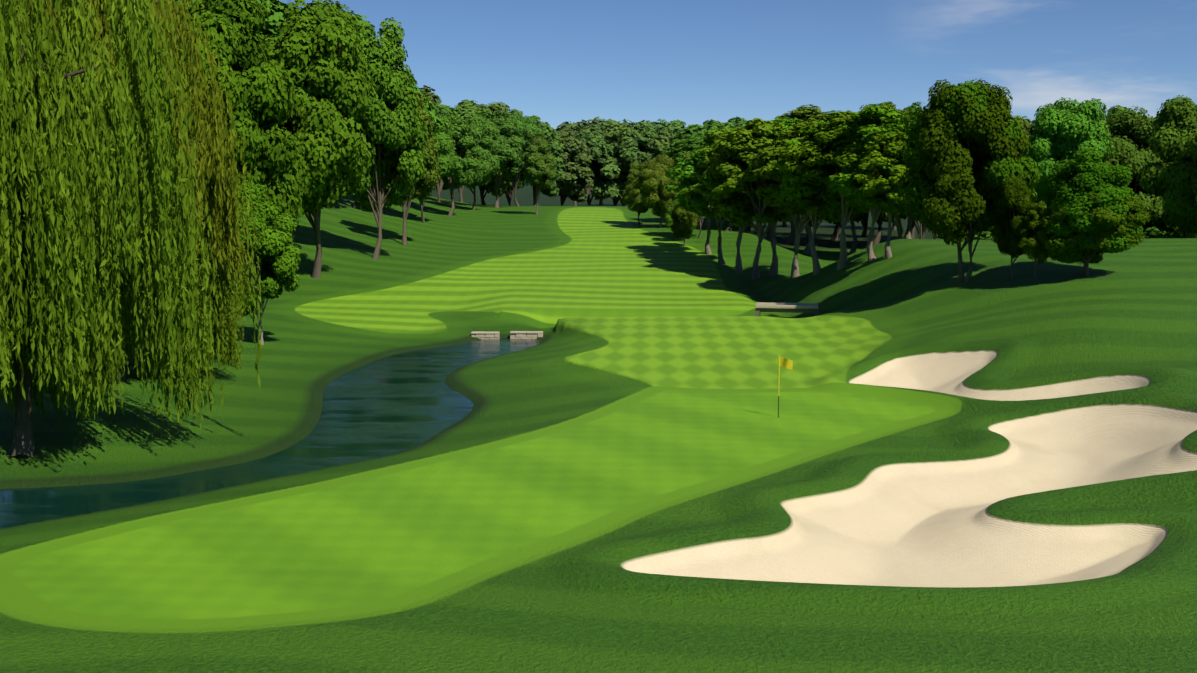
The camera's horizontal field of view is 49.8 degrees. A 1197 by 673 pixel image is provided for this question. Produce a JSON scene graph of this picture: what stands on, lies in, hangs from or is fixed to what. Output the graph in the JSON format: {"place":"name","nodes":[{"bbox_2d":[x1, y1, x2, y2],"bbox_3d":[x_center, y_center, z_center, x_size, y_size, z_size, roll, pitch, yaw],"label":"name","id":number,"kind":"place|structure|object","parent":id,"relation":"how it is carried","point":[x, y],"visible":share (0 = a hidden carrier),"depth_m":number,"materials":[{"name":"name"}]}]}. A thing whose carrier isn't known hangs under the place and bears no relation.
{"place":"outdoors","nodes":[
{"label":"outdoors","id":0,"kind":"place"},
{"bbox_2d":[0,338,539,527],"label":"stream","id":1,"kind":"structure","parent":0,"point":[394,404],"depth_m":48.84,"materials":[{"name":"teal liquid"}]},
{"bbox_2d":[0,183,1196,672],"bbox_3d":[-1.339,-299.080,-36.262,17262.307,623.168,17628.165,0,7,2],"label":"ground","id":2,"kind":"structure","parent":0,"point":[932,467],"depth_m":37.21,"materials":[{"name":"green plant"}]},
{"bbox_2d":[0,0,262,456],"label":"willow tree","id":3,"kind":"object","parent":2,"relation":"on","point":[60,253],"visible":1,"depth_m":41.74,"materials":[{"name":"green plant"}]},
{"bbox_2d":[4,0,258,380],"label":"willow tree","id":4,"kind":"object","parent":2,"relation":"on","point":[214,174],"visible":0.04,"depth_m":55.18,"materials":[{"name":"green plant"}]},
{"bbox_2d":[102,202,258,378],"bbox_3d":[-20.308,-2.408,59.534,9.357,8.363,10.734,-3,7,-22],"label":"willow tree","id":5,"kind":"object","parent":2,"relation":"on","point":[227,292],"visible":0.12,"depth_m":58.81,"materials":[{"name":"green plant"}]},
{"bbox_2d":[178,0,309,226],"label":"tree","id":6,"kind":"object","parent":2,"relation":"on","point":[259,86],"visible":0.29,"depth_m":88.97,"materials":[{"name":"green plant"}]},
{"bbox_2d":[222,180,300,344],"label":"tree","id":7,"kind":"object","parent":2,"relation":"on","point":[278,257],"visible":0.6,"depth_m":68.35,"materials":[{"name":"green plant"}]},
{"bbox_2d":[247,0,375,277],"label":"tree","id":8,"kind":"object","parent":2,"relation":"on","point":[315,53],"visible":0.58,"depth_m":94.67,"materials":[{"name":"green plant"}]},
{"bbox_2d":[256,0,373,41],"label":"tree","id":9,"kind":"object","parent":2,"relation":"on","point":[275,8],"depth_m":133.64,"materials":[{"name":"green plant"}]},
{"bbox_2d":[341,17,428,259],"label":"tree","id":10,"kind":"object","parent":2,"relation":"on","point":[394,129],"visible":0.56,"depth_m":110.41,"materials":[{"name":"green plant"}]},
{"bbox_2d":[352,44,441,209],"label":"tree","id":11,"kind":"object","parent":2,"relation":"on","point":[432,109],"depth_m":149.05,"materials":[{"name":"green plant"}]},
{"bbox_2d":[364,86,435,136],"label":"tree","id":12,"kind":"object","parent":2,"relation":"on","point":[418,91],"depth_m":166.82,"materials":[{"name":"green plant"}]},
{"bbox_2d":[396,91,440,244],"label":"tree","id":13,"kind":"object","parent":2,"relation":"on","point":[430,176],"visible":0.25,"depth_m":127.76,"materials":[{"name":"green plant"}]},
{"bbox_2d":[417,85,443,107],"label":"tree","id":14,"kind":"object","parent":2,"relation":"on","point":[432,97],"depth_m":202.77,"materials":[{"name":"green plant"}]},
{"bbox_2d":[412,109,458,222],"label":"tree","id":15,"kind":"object","parent":2,"relation":"on","point":[445,143],"visible":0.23,"depth_m":147.49,"materials":[{"name":"green plant"}]},
{"bbox_2d":[428,103,456,201],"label":"tree","id":16,"kind":"object","parent":2,"relation":"on","point":[441,111],"visible":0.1,"depth_m":187.49,"materials":[{"name":"green plant"}]},
{"bbox_2d":[440,114,478,216],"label":"tree","id":17,"kind":"object","parent":2,"relation":"on","point":[456,177],"visible":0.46,"depth_m":163.44,"materials":[{"name":"green plant"}]},
{"bbox_2d":[439,100,484,202],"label":"tree","id":18,"kind":"object","parent":2,"relation":"on","point":[464,109],"visible":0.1,"depth_m":206.69,"materials":[{"name":"green plant"}]},
{"bbox_2d":[462,113,501,209],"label":"tree","id":19,"kind":"object","parent":2,"relation":"on","point":[484,147],"visible":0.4,"depth_m":175.80,"materials":[{"name":"green plant"}]},
{"bbox_2d":[471,331,499,338],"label":"stone wall","id":20,"kind":"structure","parent":2,"relation":"on","point":[485,335],"depth_m":77.80,"materials":[{"name":"stone"}]},
{"bbox_2d":[472,100,514,204],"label":"tree","id":21,"kind":"object","parent":2,"relation":"on","point":[506,183],"visible":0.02,"depth_m":221.01,"materials":[{"name":"green plant"}]},
{"bbox_2d":[480,109,525,207],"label":"tree","id":22,"kind":"object","parent":2,"relation":"on","point":[509,154],"visible":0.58,"depth_m":191.20,"materials":[{"name":"green plant"}]},
{"bbox_2d":[486,109,523,205],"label":"tree","id":23,"kind":"object","parent":2,"relation":"on","point":[511,113],"visible":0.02,"depth_m":243.08,"materials":[{"name":"green plant"}]},
{"bbox_2d":[504,114,541,205],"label":"tree","id":24,"kind":"object","parent":2,"relation":"on","point":[522,126],"visible":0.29,"depth_m":203.54,"materials":[{"name":"green plant"}]},
{"bbox_2d":[510,331,542,338],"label":"stone wall","id":25,"kind":"structure","parent":2,"relation":"on","point":[524,334],"depth_m":78.01,"materials":[{"name":"stone"}]},
{"bbox_2d":[520,131,557,213],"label":"tree","id":26,"kind":"object","parent":2,"relation":"on","point":[541,171],"visible":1,"depth_m":170.85,"materials":[{"name":"green plant"}]},
{"bbox_2d":[526,115,564,205],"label":"tree","id":27,"kind":"object","parent":2,"relation":"on","point":[555,148],"visible":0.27,"depth_m":229.03,"materials":[{"name":"green plant"}]},
{"bbox_2d":[556,130,593,205],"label":"tree","id":28,"kind":"object","parent":2,"relation":"on","point":[575,155],"visible":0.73,"depth_m":250.76,"materials":[{"name":"green plant"}]},
{"bbox_2d":[553,119,597,205],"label":"tree","id":29,"kind":"object","parent":2,"relation":"on","point":[571,129],"visible":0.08,"depth_m":296.22,"materials":[{"name":"green plant"}]},
{"bbox_2d":[563,129,621,205],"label":"tree","id":30,"kind":"object","parent":2,"relation":"on","point":[600,150],"visible":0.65,"depth_m":257.32,"materials":[{"name":"green plant"}]},
{"bbox_2d":[587,116,613,205],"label":"tree","id":31,"kind":"object","parent":2,"relation":"on","point":[596,122],"visible":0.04,"depth_m":322.46,"materials":[{"name":"green plant"}]},
{"bbox_2d":[590,121,627,205],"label":"tree","id":32,"kind":"object","parent":2,"relation":"on","point":[610,131],"visible":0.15,"depth_m":264.07,"materials":[{"name":"green plant"}]},
{"bbox_2d":[590,119,644,205],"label":"tree","id":33,"kind":"object","parent":2,"relation":"on","point":[636,126],"visible":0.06,"depth_m":304.61,"materials":[{"name":"green plant"}]},
{"bbox_2d":[609,127,656,203],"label":"tree","id":34,"kind":"object","parent":2,"relation":"on","point":[632,147],"visible":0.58,"depth_m":257.15,"materials":[{"name":"green plant"}]},
{"bbox_2d":[622,162,647,224],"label":"tree","id":35,"kind":"object","parent":2,"relation":"on","point":[632,199],"visible":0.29,"depth_m":155.85,"materials":[{"name":"green plant"}]},
{"bbox_2d":[638,119,668,130],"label":"tree","id":36,"kind":"object","parent":2,"relation":"on","point":[653,125],"visible":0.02,"depth_m":327.42,"materials":[{"name":"green plant"}]},
{"bbox_2d":[631,154,680,227],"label":"tree","id":37,"kind":"object","parent":2,"relation":"on","point":[652,179],"visible":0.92,"depth_m":149.64,"materials":[{"name":"green plant"}]},
{"bbox_2d":[637,129,675,196],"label":"tree","id":38,"kind":"object","parent":2,"relation":"on","point":[659,142],"visible":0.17,"depth_m":244.23,"materials":[{"name":"green plant"}]},
{"bbox_2d":[656,119,685,134],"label":"tree","id":39,"kind":"object","parent":2,"relation":"on","point":[674,126],"visible":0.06,"depth_m":292.42,"materials":[{"name":"green plant"}]},
{"bbox_2d":[665,199,686,240],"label":"tree","id":40,"kind":"object","parent":2,"relation":"on","point":[668,219],"visible":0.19,"depth_m":135.92,"materials":[{"name":"green plant"}]},
{"bbox_2d":[670,201,697,245],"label":"tree","id":41,"kind":"object","parent":2,"relation":"on","point":[684,228],"visible":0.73,"depth_m":131.07,"materials":[{"name":"green plant"}]},
{"bbox_2d":[665,135,705,223],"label":"tree","id":42,"kind":"object","parent":2,"relation":"on","point":[681,149],"visible":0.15,"depth_m":157.22,"materials":[{"name":"green plant"}]},
{"bbox_2d":[663,149,715,253],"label":"woodland tree","id":43,"kind":"object","parent":2,"relation":"on","point":[682,171],"visible":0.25,"depth_m":122.86,"materials":[{"name":"green plant"}]},
{"bbox_2d":[683,151,703,238],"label":"tree","id":44,"kind":"object","parent":2,"relation":"on","point":[686,156],"depth_m":138.18,"materials":[{"name":"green plant"}]},
{"bbox_2d":[664,119,731,167],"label":"tree","id":45,"kind":"object","parent":2,"relation":"on","point":[693,130],"visible":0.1,"depth_m":198.98,"materials":[{"name":"green plant"}]},
{"bbox_2d":[699,141,732,230],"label":"tree","id":46,"kind":"object","parent":2,"relation":"on","point":[729,227],"depth_m":148.87,"materials":[{"name":"green plant"}]},
{"bbox_2d":[680,127,753,264],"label":"woodland tree","id":47,"kind":"object","parent":2,"relation":"on","point":[695,194],"visible":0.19,"depth_m":115.08,"materials":[{"name":"green plant"}]},
{"bbox_2d":[711,116,747,222],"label":"tree","id":48,"kind":"object","parent":2,"relation":"on","point":[737,122],"visible":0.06,"depth_m":230.95,"materials":[{"name":"green plant"}]},
{"bbox_2d":[704,134,776,272],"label":"woodland tree","id":49,"kind":"object","parent":2,"relation":"on","point":[710,171],"visible":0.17,"depth_m":108.99,"materials":[{"name":"green plant"}]},
{"bbox_2d":[734,126,750,230],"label":"tree","id":50,"kind":"object","parent":2,"relation":"on","point":[748,228],"depth_m":176.84,"materials":[{"name":"green plant"}]},
{"bbox_2d":[707,118,794,278],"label":"woodland tree","id":51,"kind":"object","parent":2,"relation":"on","point":[731,147],"visible":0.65,"depth_m":105.02,"materials":[{"name":"green plant"}]},
{"bbox_2d":[730,117,802,275],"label":"woodland tree","id":52,"kind":"object","parent":2,"relation":"on","point":[786,122],"visible":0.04,"depth_m":108.58,"materials":[{"name":"green plant"}]},
{"bbox_2d":[767,120,776,243],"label":"woodland tree","id":53,"kind":"object","parent":2,"relation":"on","point":[769,234],"depth_m":156.85,"materials":[{"name":"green plant"}]},
{"bbox_2d":[778,355,792,416],"bbox_3d":[6.527,1.794,45.253,0.555,2.240,0.108,5,8,35],"label":"flagstick","id":54,"kind":"object","parent":2,"relation":"on","point":[785,363],"visible":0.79,"depth_m":45.17,"materials":[{"name":"yellow fabric"}]},
{"bbox_2d":[747,121,827,277],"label":"woodland tree","id":55,"kind":"object","parent":2,"relation":"on","point":[765,163],"visible":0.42,"depth_m":100.75,"materials":[{"name":"green plant"}]},
{"bbox_2d":[782,211,794,226],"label":"tree","id":56,"kind":"object","parent":2,"relation":"on","point":[784,224],"depth_m":225.62,"materials":[{"name":"green plant"}]},
{"bbox_2d":[786,121,805,243],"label":"woodland tree","id":57,"kind":"object","parent":2,"relation":"on","point":[791,239],"depth_m":168.29,"materials":[{"name":"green plant"}]},
{"bbox_2d":[774,104,830,253],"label":"woodland tree","id":58,"kind":"object","parent":2,"relation":"on","point":[809,114],"visible":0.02,"depth_m":146.43,"materials":[{"name":"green plant"}]},
{"bbox_2d":[774,120,842,274],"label":"woodland tree","id":59,"kind":"object","parent":2,"relation":"on","point":[793,188],"visible":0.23,"depth_m":93.22,"materials":[{"name":"green plant"}]},
{"bbox_2d":[778,110,869,269],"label":"woodland tree","id":60,"kind":"object","parent":2,"relation":"on","point":[811,169],"visible":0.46,"depth_m":90.95,"materials":[{"name":"green plant"}]},
{"bbox_2d":[822,112,840,239],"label":"tree","id":61,"kind":"object","parent":2,"relation":"on","point":[835,234],"depth_m":177.72,"materials":[{"name":"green plant"}]},
{"bbox_2d":[833,212,868,236],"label":"tree","id":62,"kind":"object","parent":2,"relation":"on","point":[863,217],"depth_m":187.91,"materials":[{"name":"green plant"}]},
{"bbox_2d":[848,112,857,254],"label":"tree","id":63,"kind":"object","parent":2,"relation":"on","point":[855,240],"depth_m":144.89,"materials":[{"name":"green plant"}]},
{"bbox_2d":[827,103,910,261],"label":"woodland tree","id":64,"kind":"object","parent":2,"relation":"on","point":[871,118],"visible":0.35,"depth_m":86.25,"materials":[{"name":"green plant"}]},
{"bbox_2d":[833,130,910,258],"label":"woodland tree","id":65,"kind":"object","parent":2,"relation":"on","point":[876,189],"visible":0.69,"depth_m":84.38,"materials":[{"name":"green plant"}]},
{"bbox_2d":[859,101,895,244],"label":"tree","id":66,"kind":"object","parent":2,"relation":"on","point":[879,221],"depth_m":165.59,"materials":[{"name":"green plant"}]},
{"bbox_2d":[892,109,900,229],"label":"tree","id":67,"kind":"object","parent":2,"relation":"on","point":[894,226],"depth_m":217.23,"materials":[{"name":"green plant"}]},
{"bbox_2d":[879,112,916,238],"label":"woodland tree","id":68,"kind":"object","parent":2,"relation":"on","point":[899,225],"depth_m":137.94,"materials":[{"name":"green plant"}]},
{"bbox_2d":[882,105,919,238],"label":"tree","id":69,"kind":"object","parent":2,"relation":"on","point":[902,216],"depth_m":181.53,"materials":[{"name":"green plant"}]},
{"bbox_2d":[899,110,912,238],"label":"woodland tree","id":70,"kind":"object","parent":2,"relation":"on","point":[907,235],"depth_m":157.99,"materials":[{"name":"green plant"}]},
{"bbox_2d":[896,110,925,238],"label":"tree","id":71,"kind":"object","parent":2,"relation":"on","point":[922,229],"depth_m":131.86,"materials":[{"name":"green plant"}]},
{"bbox_2d":[896,80,1040,282],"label":"tree","id":72,"kind":"object","parent":2,"relation":"on","point":[919,188],"visible":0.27,"depth_m":72.35,"materials":[{"name":"green plant"}]},
{"bbox_2d":[916,78,1029,283],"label":"tree","id":73,"kind":"object","parent":2,"relation":"on","point":[951,165],"visible":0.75,"depth_m":71.06,"materials":[{"name":"green plant"}]},
{"bbox_2d":[964,222,997,239],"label":"bush","id":74,"kind":"object","parent":2,"relation":"on","point":[985,235],"visible":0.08,"depth_m":144.52,"materials":[{"name":"green plant"}]},
{"bbox_2d":[989,176,1038,279],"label":"tree","id":75,"kind":"object","parent":2,"relation":"on","point":[1013,202],"visible":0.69,"depth_m":70.44,"materials":[{"name":"green plant"}]},
{"bbox_2d":[1009,116,1029,161],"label":"tree","id":76,"kind":"object","parent":2,"relation":"on","point":[1020,119],"depth_m":134.43,"materials":[{"name":"green plant"}]},
{"bbox_2d":[1015,115,1037,134],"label":"tree","id":77,"kind":"object","parent":2,"relation":"on","point":[1031,126],"visible":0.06,"depth_m":146.58,"materials":[{"name":"green plant"}]},
{"bbox_2d":[1018,201,1052,282],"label":"tree","id":78,"kind":"object","parent":2,"relation":"on","point":[1033,220],"visible":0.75,"depth_m":68.63,"materials":[{"name":"green plant"}]},
{"bbox_2d":[1018,97,1113,204],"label":"tree","id":79,"kind":"object","parent":2,"relation":"on","point":[1062,130],"visible":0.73,"depth_m":122.61,"materials":[{"name":"green plant"}]},
{"bbox_2d":[1033,182,1150,275],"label":"tree","id":80,"kind":"object","parent":2,"relation":"on","point":[1062,249],"visible":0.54,"depth_m":67.09,"materials":[{"name":"green plant"}]},
{"bbox_2d":[1045,147,1143,274],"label":"tree","id":81,"kind":"object","parent":2,"relation":"on","point":[1071,181],"visible":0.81,"depth_m":66.90,"materials":[{"name":"green plant"}]},
{"bbox_2d":[1095,105,1127,137],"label":"tree","id":82,"kind":"object","parent":2,"relation":"on","point":[1118,109],"visible":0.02,"depth_m":159.91,"materials":[{"name":"green plant"}]},
{"bbox_2d":[1100,106,1176,231],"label":"tree","id":83,"kind":"object","parent":2,"relation":"on","point":[1131,130],"visible":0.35,"depth_m":126.80,"materials":[{"name":"green plant"}]},
{"bbox_2d":[1139,192,1168,238],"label":"bush","id":84,"kind":"object","parent":2,"relation":"on","point":[1150,230],"visible":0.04,"depth_m":134.47,"materials":[{"name":"green plant"}]},
{"bbox_2d":[1136,95,1196,237],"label":"tree","id":85,"kind":"object","parent":2,"relation":"on","point":[1175,127],"visible":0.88,"depth_m":112.73,"materials":[{"name":"green plant"}]},
{"bbox_2d":[1153,213,1196,237],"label":"bush","id":86,"kind":"object","parent":2,"relation":"on","point":[1161,225],"visible":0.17,"depth_m":127.73,"materials":[{"name":"green plant"}]},
{"bbox_2d":[1184,132,1196,208],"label":"tree","id":87,"kind":"object","parent":2,"relation":"on","point":[1192,151],"visible":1,"depth_m":106.81,"materials":[{"name":"green plant"}]},
{"bbox_2d":[279,0,1196,151],"label":"sky","id":88,"kind":"structure","parent":0,"point":[690,62],"materials":[{"name":"blue"}]},
{"bbox_2d":[755,302,818,315],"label":"bridge","id":89,"kind":"structure","parent":0,"point":[788,307],"depth_m":80.84,"materials":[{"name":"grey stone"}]}
]}

